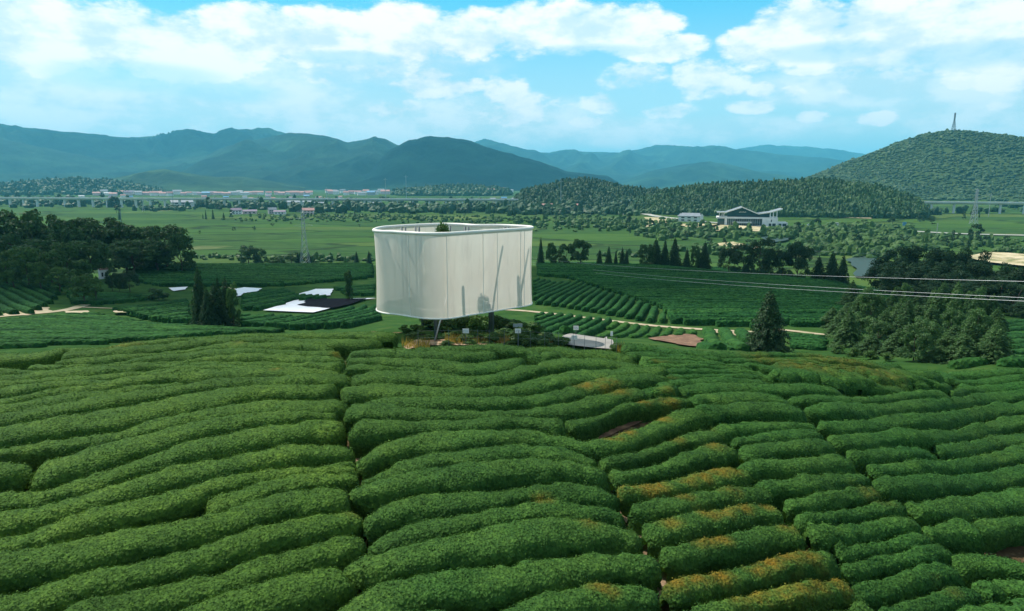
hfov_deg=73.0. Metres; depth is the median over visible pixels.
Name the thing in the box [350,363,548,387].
tea hedge
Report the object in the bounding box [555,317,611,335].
tea row
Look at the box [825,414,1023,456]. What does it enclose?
tea hedge
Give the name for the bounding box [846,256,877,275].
pond
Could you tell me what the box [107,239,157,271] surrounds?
broadleaf tree
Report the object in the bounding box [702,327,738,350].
tea row
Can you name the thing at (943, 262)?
cedar tree
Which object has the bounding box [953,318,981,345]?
young fir
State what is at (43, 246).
broadleaf tree
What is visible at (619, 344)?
bush
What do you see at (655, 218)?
dry grass strip
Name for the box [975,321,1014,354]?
young fir
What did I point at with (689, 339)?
soil
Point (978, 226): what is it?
tree
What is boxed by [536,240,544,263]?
fir tree
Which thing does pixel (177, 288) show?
plastic sheet
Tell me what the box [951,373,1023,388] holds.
tea hedge
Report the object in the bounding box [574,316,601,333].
tea row
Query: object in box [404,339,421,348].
soil
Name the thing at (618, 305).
tea row
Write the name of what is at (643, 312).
tea row
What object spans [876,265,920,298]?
cedar tree
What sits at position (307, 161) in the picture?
mountain
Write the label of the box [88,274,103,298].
tree
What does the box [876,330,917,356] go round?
young fir
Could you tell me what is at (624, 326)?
tea row
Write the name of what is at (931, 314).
young fir
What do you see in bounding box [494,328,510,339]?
bush
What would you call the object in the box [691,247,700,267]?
broadleaf tree
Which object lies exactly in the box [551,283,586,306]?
tea row
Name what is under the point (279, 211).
house
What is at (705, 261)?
fir tree
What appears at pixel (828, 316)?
young fir
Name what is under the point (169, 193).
house
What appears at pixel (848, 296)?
young fir
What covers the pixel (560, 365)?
tea hedge
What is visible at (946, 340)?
young fir
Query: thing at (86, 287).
tree
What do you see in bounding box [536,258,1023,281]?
power line
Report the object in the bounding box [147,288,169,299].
bush
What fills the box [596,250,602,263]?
fir tree
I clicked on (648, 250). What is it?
broadleaf tree
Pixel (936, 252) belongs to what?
cedar tree
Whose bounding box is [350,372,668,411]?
tea hedge
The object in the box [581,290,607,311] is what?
tea row
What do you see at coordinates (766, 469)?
tea hedge
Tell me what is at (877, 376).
tea hedge
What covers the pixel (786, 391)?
tea hedge
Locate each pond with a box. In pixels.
[761,237,787,241]
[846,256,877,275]
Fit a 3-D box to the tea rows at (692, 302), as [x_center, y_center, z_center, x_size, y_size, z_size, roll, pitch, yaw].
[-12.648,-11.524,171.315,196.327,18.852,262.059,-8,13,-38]
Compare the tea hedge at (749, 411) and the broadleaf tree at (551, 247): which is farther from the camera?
the broadleaf tree at (551, 247)
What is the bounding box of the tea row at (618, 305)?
[606,295,628,315]
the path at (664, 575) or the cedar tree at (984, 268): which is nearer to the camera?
the path at (664, 575)
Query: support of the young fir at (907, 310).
on the ground at (220, 236)
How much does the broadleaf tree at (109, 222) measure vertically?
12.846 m
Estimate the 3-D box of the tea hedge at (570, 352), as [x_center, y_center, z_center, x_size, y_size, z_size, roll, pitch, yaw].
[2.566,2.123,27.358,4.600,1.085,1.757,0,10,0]
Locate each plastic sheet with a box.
[170,287,186,290]
[236,287,261,295]
[265,298,370,311]
[297,298,365,307]
[300,289,332,294]
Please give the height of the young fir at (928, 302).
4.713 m
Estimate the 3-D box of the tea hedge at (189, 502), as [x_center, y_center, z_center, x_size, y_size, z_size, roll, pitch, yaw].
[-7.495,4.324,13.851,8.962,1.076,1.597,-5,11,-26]
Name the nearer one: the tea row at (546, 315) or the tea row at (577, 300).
the tea row at (546, 315)
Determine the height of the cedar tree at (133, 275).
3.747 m
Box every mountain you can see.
[0,124,284,181]
[113,169,304,191]
[183,133,397,189]
[332,136,623,190]
[475,139,844,181]
[619,161,800,187]
[739,144,865,160]
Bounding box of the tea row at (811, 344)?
[790,342,825,345]
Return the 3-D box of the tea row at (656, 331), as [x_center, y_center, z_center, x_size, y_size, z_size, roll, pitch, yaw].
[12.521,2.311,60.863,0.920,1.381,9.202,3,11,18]
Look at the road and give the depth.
395.25 m
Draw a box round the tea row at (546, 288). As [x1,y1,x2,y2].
[532,280,563,295]
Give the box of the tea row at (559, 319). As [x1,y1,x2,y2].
[541,313,573,329]
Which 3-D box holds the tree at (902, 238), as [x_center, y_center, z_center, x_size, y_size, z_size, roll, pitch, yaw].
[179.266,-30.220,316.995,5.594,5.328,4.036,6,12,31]
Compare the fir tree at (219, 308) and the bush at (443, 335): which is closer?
the bush at (443, 335)
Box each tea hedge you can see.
[0,330,399,369]
[0,352,346,374]
[0,360,345,380]
[0,362,351,387]
[0,365,317,403]
[0,367,201,398]
[0,372,351,426]
[0,382,182,413]
[0,382,338,448]
[0,398,348,472]
[0,418,348,511]
[0,442,356,537]
[0,460,34,492]
[0,463,359,551]
[0,485,353,594]
[0,510,365,610]
[27,345,342,370]
[28,408,341,491]
[54,339,334,364]
[61,335,382,359]
[62,534,367,610]
[178,566,357,610]
[203,471,359,514]
[321,460,359,475]
[337,365,669,407]
[337,551,662,610]
[341,387,647,435]
[343,362,447,376]
[343,515,643,592]
[346,347,499,363]
[346,356,525,375]
[346,415,568,457]
[347,456,610,520]
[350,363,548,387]
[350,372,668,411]
[355,406,713,479]
[360,442,596,484]
[360,480,620,547]
[366,497,626,555]
[405,607,446,610]
[412,342,540,364]
[500,580,661,610]
[528,345,634,363]
[536,356,642,374]
[540,350,566,361]
[564,395,693,441]
[597,429,724,473]
[606,442,740,496]
[616,466,753,516]
[620,343,688,354]
[625,350,722,364]
[625,484,774,535]
[638,355,722,364]
[639,358,749,368]
[640,501,785,559]
[642,380,680,399]
[643,362,752,370]
[657,523,805,581]
[658,548,841,610]
[665,372,762,379]
[667,366,774,383]
[668,375,765,386]
[677,381,843,399]
[682,576,856,610]
[684,349,958,385]
[687,390,789,406]
[690,354,951,395]
[692,399,808,426]
[711,420,820,446]
[729,427,823,451]
[736,453,856,485]
[737,437,836,465]
[738,361,914,391]
[754,472,871,511]
[767,359,930,389]
[767,367,801,383]
[774,356,949,383]
[782,484,882,525]
[783,366,820,384]
[787,388,956,409]
[793,499,909,539]
[801,366,847,395]
[802,515,923,552]
[804,388,1023,427]
[816,381,905,396]
[816,400,1023,440]
[816,598,873,610]
[822,366,863,396]
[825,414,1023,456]
[830,531,931,567]
[838,542,952,587]
[843,370,877,388]
[845,445,937,476]
[851,560,966,610]
[854,365,894,385]
[865,442,1023,480]
[871,463,1023,504]
[876,368,912,387]
[876,584,984,610]
[889,367,923,382]
[904,485,1023,527]
[921,516,987,555]
[931,431,1023,460]
[948,366,1023,379]
[949,382,985,397]
[950,552,1023,588]
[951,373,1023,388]
[954,603,994,610]
[970,380,1023,392]
[970,579,1008,603]
[972,515,1023,552]
[981,596,1023,610]
[992,577,1023,599]
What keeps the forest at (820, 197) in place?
on the ground at (220, 236)
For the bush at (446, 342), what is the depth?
30.39 m
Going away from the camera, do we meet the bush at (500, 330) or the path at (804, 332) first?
the bush at (500, 330)
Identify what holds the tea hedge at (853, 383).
on the ground at (220, 236)
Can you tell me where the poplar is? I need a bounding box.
[967,228,972,247]
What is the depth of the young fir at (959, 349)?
39.07 m
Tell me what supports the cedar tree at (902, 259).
on the ground at (220, 236)
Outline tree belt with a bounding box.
[0,191,1022,215]
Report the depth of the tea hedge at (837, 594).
12.04 m
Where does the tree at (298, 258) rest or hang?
on the ground at (220, 236)
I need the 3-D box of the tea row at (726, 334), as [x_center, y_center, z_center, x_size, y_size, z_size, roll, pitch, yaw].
[17.250,2.497,54.644,1.424,2.720,16.432,2,10,13]
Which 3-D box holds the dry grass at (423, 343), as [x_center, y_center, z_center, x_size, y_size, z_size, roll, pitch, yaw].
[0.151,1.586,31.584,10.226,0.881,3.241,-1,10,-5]
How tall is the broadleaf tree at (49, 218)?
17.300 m
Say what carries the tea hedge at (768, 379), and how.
on the ground at (220, 236)
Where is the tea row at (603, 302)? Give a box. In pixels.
[589,292,614,312]
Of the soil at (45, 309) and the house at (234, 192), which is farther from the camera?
the house at (234, 192)
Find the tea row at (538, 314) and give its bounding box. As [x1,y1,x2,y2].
[533,312,544,318]
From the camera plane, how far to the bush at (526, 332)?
32.08 m
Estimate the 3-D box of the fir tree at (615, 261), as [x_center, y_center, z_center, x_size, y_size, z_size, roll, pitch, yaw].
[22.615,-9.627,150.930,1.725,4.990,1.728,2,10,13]
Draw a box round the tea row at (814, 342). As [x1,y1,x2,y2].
[790,340,825,343]
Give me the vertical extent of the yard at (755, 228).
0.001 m
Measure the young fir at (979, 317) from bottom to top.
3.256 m
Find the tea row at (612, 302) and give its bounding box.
[597,294,620,313]
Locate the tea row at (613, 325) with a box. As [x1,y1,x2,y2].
[605,321,618,329]
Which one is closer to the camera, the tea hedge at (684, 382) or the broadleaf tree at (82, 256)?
the tea hedge at (684, 382)
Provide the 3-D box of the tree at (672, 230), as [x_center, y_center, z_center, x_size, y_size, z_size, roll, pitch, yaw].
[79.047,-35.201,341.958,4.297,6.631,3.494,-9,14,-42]
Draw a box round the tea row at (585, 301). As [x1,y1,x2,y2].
[574,288,602,309]
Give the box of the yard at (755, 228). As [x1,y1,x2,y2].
[701,224,760,230]
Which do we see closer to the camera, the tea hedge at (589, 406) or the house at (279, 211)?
the tea hedge at (589, 406)
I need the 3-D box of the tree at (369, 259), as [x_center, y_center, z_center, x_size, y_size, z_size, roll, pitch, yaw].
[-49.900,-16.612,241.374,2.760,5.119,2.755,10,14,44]
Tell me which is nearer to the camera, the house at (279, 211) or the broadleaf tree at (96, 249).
the broadleaf tree at (96, 249)
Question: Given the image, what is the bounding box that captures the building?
[716,206,787,226]
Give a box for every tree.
[0,208,51,272]
[0,233,26,277]
[0,249,16,283]
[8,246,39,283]
[13,238,57,270]
[20,213,65,242]
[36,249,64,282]
[43,242,91,271]
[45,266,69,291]
[46,219,108,275]
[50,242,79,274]
[68,259,92,280]
[68,273,94,300]
[69,240,113,275]
[76,217,129,269]
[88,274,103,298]
[94,222,143,272]
[104,269,117,290]
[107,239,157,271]
[109,196,120,206]
[113,273,124,291]
[119,269,140,291]
[127,226,160,266]
[136,224,193,266]
[136,239,175,269]
[167,230,196,270]
[188,267,204,324]
[197,287,218,325]
[199,282,233,325]
[216,275,220,295]
[220,276,240,325]
[225,281,240,321]
[238,245,258,262]
[254,248,266,262]
[275,256,284,262]
[284,253,297,262]
[294,252,300,262]
[306,251,312,262]
[344,270,353,298]
[354,252,358,262]
[366,251,371,262]
[435,221,449,331]
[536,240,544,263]
[545,242,557,262]
[557,243,575,262]
[571,239,591,262]
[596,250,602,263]
[604,247,612,263]
[613,252,617,263]
[618,247,624,263]
[624,251,628,263]
[625,213,630,224]
[637,244,655,263]
[647,238,663,264]
[660,239,668,264]
[666,236,681,266]
[668,228,675,239]
[681,248,690,266]
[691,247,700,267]
[697,241,712,268]
[706,235,712,243]
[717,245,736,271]
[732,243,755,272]
[744,288,794,352]
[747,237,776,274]
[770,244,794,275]
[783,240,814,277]
[794,222,801,231]
[808,256,824,278]
[821,251,839,281]
[836,255,849,283]
[851,234,862,239]
[861,261,893,289]
[869,249,912,292]
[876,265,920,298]
[877,237,888,240]
[877,257,912,292]
[889,259,932,296]
[894,245,926,264]
[899,234,909,240]
[906,248,945,274]
[907,266,948,296]
[909,283,931,302]
[915,215,924,220]
[915,261,952,282]
[922,250,957,266]
[923,279,954,300]
[934,260,973,280]
[934,269,979,295]
[941,246,972,268]
[950,230,960,240]
[951,261,993,294]
[953,282,991,309]
[961,249,992,275]
[961,274,1009,309]
[971,224,984,238]
[982,261,1010,301]
[982,277,1023,305]
[985,264,1023,302]
[995,295,1023,314]
[998,282,1023,309]
[1006,301,1023,316]
[1007,266,1023,303]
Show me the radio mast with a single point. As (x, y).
(954, 124)
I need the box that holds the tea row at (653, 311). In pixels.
[646,306,657,322]
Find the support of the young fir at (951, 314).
on the ground at (220, 236)
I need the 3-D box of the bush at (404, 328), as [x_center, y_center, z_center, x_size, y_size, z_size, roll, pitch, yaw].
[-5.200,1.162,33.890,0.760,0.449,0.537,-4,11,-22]
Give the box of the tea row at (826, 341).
[789,337,828,343]
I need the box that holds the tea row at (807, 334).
[790,333,824,336]
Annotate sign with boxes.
[571,335,576,345]
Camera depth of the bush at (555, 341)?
30.81 m
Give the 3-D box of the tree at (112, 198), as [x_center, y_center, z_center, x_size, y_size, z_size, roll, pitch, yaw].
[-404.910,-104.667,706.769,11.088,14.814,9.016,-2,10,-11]
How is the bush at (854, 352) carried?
on the ground at (220, 236)
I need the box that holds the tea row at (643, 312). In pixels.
[635,303,650,320]
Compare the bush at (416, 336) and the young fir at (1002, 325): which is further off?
the young fir at (1002, 325)
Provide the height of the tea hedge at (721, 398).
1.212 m
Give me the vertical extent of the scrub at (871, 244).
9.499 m
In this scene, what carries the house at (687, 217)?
on the ground at (220, 236)
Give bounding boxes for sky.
[0,0,1023,153]
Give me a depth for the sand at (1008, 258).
254.08 m
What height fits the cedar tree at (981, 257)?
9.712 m
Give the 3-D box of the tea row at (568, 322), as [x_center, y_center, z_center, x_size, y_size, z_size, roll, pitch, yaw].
[4.689,1.642,62.127,0.855,2.581,18.033,3,10,15]
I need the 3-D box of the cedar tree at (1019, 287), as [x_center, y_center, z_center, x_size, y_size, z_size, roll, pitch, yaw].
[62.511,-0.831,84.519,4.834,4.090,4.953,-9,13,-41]
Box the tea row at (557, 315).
[534,312,563,325]
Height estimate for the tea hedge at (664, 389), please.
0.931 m
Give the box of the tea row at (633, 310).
[624,300,642,318]
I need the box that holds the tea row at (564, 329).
[559,325,575,334]
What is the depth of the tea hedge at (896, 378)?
29.22 m
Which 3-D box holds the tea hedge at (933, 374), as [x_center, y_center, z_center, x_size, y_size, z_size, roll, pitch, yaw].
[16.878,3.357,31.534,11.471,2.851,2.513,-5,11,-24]
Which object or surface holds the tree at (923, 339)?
on the ground at (220, 236)
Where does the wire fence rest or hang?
on the ground at (220, 236)
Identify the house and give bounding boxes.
[97,268,108,278]
[109,192,117,195]
[123,191,132,194]
[149,191,157,195]
[158,192,166,195]
[166,191,172,195]
[170,200,193,206]
[172,190,181,194]
[201,191,209,195]
[228,191,237,194]
[230,208,241,214]
[242,209,256,213]
[267,207,276,213]
[273,210,286,213]
[287,200,310,205]
[289,191,298,194]
[302,208,314,213]
[367,191,375,194]
[380,190,389,193]
[678,213,703,221]
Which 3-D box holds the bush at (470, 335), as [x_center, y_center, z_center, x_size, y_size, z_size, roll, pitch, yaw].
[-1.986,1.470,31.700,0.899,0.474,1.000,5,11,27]
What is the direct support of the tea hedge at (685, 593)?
on the ground at (220, 236)
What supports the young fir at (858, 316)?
on the ground at (220, 236)
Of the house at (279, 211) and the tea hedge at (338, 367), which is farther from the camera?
the house at (279, 211)
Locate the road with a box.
[643,213,1013,234]
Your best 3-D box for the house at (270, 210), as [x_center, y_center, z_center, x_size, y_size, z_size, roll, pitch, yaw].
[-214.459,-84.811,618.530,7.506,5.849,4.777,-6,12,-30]
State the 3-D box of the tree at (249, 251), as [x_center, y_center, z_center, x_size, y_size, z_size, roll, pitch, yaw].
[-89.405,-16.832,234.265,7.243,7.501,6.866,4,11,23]
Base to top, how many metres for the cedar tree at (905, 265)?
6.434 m
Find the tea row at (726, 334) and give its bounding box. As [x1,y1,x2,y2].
[718,327,750,351]
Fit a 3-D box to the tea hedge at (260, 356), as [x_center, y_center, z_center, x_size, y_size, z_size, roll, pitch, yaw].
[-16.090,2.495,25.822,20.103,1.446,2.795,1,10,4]
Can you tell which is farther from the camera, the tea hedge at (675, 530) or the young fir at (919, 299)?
the young fir at (919, 299)
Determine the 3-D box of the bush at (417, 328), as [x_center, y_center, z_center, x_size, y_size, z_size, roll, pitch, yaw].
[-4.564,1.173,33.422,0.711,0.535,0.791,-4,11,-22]
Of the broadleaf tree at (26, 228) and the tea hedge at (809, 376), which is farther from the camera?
the broadleaf tree at (26, 228)
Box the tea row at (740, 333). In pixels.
[734,328,750,342]
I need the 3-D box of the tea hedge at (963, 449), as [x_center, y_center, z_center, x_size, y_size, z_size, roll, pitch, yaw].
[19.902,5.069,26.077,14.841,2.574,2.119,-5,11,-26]
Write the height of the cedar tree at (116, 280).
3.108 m
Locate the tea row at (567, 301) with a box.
[559,285,591,307]
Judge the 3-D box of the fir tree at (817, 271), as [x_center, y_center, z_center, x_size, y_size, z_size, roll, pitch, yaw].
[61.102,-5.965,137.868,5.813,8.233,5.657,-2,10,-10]
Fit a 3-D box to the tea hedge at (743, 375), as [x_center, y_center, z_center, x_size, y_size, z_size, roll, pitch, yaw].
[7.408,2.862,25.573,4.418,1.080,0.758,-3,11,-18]
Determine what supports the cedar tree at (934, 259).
on the ground at (220, 236)
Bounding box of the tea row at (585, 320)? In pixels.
[552,316,592,332]
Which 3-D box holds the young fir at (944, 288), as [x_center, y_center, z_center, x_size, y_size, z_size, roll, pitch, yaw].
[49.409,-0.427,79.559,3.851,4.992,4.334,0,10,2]
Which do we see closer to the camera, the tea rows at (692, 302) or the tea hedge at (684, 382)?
the tea hedge at (684, 382)
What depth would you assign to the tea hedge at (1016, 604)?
13.38 m
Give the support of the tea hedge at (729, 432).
on the ground at (220, 236)
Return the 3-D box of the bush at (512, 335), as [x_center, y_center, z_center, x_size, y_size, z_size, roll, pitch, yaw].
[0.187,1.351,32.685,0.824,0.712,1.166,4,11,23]
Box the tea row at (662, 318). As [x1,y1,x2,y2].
[657,313,665,323]
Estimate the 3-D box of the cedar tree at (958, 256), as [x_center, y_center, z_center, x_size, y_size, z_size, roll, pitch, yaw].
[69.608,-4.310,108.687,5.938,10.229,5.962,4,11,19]
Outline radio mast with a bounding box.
[951,112,955,130]
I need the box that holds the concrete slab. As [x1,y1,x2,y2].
[562,334,613,348]
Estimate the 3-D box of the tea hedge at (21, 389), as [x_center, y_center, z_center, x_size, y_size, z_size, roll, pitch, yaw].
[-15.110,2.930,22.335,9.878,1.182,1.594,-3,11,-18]
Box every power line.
[535,262,1021,297]
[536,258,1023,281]
[599,273,1012,300]
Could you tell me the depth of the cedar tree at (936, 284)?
90.31 m
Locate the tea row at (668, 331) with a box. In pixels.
[660,327,672,335]
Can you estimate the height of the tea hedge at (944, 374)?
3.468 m
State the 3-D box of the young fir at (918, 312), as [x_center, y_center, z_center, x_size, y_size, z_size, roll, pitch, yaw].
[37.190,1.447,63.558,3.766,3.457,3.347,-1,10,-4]
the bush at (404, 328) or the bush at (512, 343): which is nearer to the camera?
the bush at (512, 343)
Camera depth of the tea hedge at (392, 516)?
13.86 m
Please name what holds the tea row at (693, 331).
on the ground at (220, 236)
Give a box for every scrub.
[194,211,1023,262]
[805,128,1023,200]
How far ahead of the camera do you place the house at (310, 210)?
611.63 m
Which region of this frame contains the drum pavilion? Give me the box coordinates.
[372,223,533,340]
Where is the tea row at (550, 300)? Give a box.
[543,281,582,305]
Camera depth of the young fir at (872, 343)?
45.53 m
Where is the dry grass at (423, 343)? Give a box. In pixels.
[402,331,624,352]
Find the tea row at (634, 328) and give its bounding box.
[612,323,639,337]
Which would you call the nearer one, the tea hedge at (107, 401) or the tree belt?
the tea hedge at (107, 401)
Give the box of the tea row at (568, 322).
[541,314,582,332]
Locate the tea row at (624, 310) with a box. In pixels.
[616,297,634,316]
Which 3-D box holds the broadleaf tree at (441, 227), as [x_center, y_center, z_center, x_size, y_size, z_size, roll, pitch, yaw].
[-3.406,-1.221,33.289,1.763,5.629,1.860,1,10,7]
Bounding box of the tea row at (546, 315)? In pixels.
[534,312,553,320]
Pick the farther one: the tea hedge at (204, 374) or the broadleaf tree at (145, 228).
the broadleaf tree at (145, 228)
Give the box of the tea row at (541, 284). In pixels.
[532,279,550,289]
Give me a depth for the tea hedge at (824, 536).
15.06 m
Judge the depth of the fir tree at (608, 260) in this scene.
150.76 m
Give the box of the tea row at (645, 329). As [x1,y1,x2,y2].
[628,325,650,337]
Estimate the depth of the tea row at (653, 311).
71.63 m
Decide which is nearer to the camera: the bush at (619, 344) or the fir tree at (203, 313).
the bush at (619, 344)
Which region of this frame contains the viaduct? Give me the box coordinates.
[0,197,1023,213]
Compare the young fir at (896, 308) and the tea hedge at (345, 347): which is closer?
the tea hedge at (345, 347)
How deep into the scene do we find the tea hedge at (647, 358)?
27.73 m
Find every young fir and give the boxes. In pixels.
[819,306,839,327]
[822,310,845,337]
[826,310,865,347]
[835,280,860,304]
[838,302,853,313]
[845,334,888,355]
[846,293,868,329]
[851,311,873,334]
[858,286,884,330]
[864,308,893,339]
[864,317,894,344]
[870,296,889,317]
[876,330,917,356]
[880,314,912,342]
[884,296,893,313]
[887,283,912,311]
[890,301,903,320]
[893,286,913,306]
[893,297,917,329]
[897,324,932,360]
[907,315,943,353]
[911,295,925,307]
[912,303,924,320]
[912,319,937,349]
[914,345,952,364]
[921,288,937,312]
[923,304,942,329]
[926,334,955,353]
[927,288,950,329]
[937,323,961,344]
[938,281,949,302]
[938,308,966,334]
[938,333,981,362]
[940,289,963,328]
[950,281,967,326]
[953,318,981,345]
[961,308,992,337]
[963,286,987,316]
[974,325,1015,364]
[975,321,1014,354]
[981,315,995,333]
[982,294,1005,320]
[982,317,1015,343]
[989,307,1011,331]
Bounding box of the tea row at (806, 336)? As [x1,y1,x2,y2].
[789,335,826,338]
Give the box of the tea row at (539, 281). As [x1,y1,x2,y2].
[532,278,545,286]
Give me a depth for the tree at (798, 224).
373.12 m
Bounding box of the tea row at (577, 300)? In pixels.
[566,287,596,308]
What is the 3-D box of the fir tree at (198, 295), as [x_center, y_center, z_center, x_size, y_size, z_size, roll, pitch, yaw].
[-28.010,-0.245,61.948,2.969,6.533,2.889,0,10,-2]
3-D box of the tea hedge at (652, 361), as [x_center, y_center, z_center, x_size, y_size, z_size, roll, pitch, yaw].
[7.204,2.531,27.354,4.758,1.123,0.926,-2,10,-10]
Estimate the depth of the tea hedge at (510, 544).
12.11 m
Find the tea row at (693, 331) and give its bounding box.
[688,329,696,334]
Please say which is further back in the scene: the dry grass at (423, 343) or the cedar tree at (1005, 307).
the cedar tree at (1005, 307)
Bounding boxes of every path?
[0,304,87,316]
[356,458,367,545]
[508,309,751,331]
[610,491,666,596]
[785,329,827,334]
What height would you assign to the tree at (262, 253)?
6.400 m
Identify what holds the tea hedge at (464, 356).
on the ground at (220, 236)
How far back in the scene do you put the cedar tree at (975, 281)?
88.88 m
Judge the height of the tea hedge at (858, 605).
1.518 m
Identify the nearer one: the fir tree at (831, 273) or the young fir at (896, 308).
the young fir at (896, 308)
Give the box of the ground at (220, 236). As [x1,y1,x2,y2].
[0,132,1023,610]
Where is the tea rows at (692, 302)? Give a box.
[0,262,1023,369]
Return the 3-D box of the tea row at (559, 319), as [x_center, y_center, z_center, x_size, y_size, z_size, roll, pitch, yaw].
[4.191,1.510,64.340,0.900,2.196,14.804,3,10,15]
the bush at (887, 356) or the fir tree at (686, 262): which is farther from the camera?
the fir tree at (686, 262)
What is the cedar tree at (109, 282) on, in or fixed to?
on the ground at (220, 236)
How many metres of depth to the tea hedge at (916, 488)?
18.95 m
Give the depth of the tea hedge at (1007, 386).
33.28 m
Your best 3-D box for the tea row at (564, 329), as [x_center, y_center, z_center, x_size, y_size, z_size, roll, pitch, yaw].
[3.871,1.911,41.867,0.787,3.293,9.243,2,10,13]
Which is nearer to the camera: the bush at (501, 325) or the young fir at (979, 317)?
the bush at (501, 325)
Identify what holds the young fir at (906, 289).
on the ground at (220, 236)
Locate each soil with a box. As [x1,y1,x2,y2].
[3,307,51,315]
[65,310,88,312]
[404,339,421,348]
[419,339,505,344]
[598,421,640,438]
[650,334,702,345]
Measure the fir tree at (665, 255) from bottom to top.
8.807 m
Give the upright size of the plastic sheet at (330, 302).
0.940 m
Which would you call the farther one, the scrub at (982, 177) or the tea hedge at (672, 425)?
the scrub at (982, 177)
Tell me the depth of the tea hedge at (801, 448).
18.29 m
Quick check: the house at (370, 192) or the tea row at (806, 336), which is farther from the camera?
the house at (370, 192)
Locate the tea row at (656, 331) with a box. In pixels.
[643,326,661,337]
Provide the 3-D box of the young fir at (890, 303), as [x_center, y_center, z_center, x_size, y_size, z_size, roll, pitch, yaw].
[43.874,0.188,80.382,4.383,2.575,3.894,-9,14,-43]
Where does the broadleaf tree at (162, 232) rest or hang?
on the ground at (220, 236)
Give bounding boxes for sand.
[718,242,753,248]
[971,252,1023,265]
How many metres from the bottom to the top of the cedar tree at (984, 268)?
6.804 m
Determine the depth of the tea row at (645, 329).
59.44 m
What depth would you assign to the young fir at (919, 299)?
81.16 m
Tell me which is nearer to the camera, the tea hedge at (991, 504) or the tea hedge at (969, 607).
the tea hedge at (969, 607)
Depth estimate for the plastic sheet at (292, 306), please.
85.70 m
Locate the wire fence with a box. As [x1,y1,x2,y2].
[434,329,616,352]
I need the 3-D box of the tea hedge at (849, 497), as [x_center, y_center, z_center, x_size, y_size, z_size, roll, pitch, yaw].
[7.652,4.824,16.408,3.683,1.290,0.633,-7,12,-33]
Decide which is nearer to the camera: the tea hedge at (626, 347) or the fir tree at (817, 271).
the tea hedge at (626, 347)
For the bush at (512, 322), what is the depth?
34.55 m
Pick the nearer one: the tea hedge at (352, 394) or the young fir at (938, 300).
the tea hedge at (352, 394)
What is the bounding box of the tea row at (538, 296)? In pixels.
[532,280,570,300]
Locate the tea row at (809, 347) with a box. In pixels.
[790,344,826,350]
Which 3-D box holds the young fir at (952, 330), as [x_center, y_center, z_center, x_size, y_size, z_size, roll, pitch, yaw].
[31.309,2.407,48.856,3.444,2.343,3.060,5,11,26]
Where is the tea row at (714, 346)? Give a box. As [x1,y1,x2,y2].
[696,341,726,349]
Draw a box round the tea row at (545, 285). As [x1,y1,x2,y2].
[533,281,555,291]
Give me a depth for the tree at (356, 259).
241.24 m
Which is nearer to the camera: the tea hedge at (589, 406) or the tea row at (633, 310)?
the tea hedge at (589, 406)
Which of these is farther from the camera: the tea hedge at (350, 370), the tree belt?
the tree belt
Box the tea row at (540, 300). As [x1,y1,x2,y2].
[534,280,577,304]
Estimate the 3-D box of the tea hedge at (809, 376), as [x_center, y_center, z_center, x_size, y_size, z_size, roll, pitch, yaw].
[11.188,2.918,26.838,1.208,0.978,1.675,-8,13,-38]
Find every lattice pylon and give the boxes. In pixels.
[294,210,310,262]
[969,188,979,223]
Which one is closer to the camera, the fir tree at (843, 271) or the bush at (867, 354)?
the bush at (867, 354)
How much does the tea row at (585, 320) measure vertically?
2.950 m
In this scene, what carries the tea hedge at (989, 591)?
on the ground at (220, 236)
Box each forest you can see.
[0,176,512,195]
[510,176,674,204]
[627,176,931,218]
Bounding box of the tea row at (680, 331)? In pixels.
[674,328,684,334]
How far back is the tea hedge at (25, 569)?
12.32 m
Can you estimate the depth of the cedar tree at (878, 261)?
113.29 m
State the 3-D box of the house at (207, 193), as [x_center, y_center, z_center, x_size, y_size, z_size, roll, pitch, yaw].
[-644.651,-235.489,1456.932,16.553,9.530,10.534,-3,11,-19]
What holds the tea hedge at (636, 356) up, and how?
on the ground at (220, 236)
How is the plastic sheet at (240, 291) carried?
on the ground at (220, 236)
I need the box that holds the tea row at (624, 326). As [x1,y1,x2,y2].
[595,322,629,337]
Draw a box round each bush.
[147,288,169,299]
[398,325,412,332]
[404,332,421,338]
[409,324,424,332]
[419,319,438,328]
[421,334,434,338]
[430,320,451,331]
[439,332,456,338]
[439,340,454,345]
[443,319,454,326]
[450,317,470,328]
[450,330,461,334]
[457,332,474,338]
[463,339,476,343]
[466,315,489,333]
[472,333,484,340]
[480,335,498,343]
[483,315,506,330]
[484,332,503,340]
[494,318,515,328]
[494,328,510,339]
[503,341,515,345]
[507,320,527,331]
[508,327,524,340]
[511,333,527,344]
[519,329,534,336]
[519,335,534,346]
[524,336,547,346]
[525,322,545,334]
[535,338,554,346]
[542,332,554,342]
[549,337,564,346]
[556,337,569,345]
[607,345,615,350]
[610,342,623,349]
[830,345,845,353]
[845,347,861,356]
[862,350,879,358]
[880,353,893,360]
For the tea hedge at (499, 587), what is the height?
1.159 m
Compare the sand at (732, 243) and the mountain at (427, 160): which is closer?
the sand at (732, 243)
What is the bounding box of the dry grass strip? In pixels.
[644,217,671,226]
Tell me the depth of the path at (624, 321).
67.55 m
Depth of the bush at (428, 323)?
34.70 m

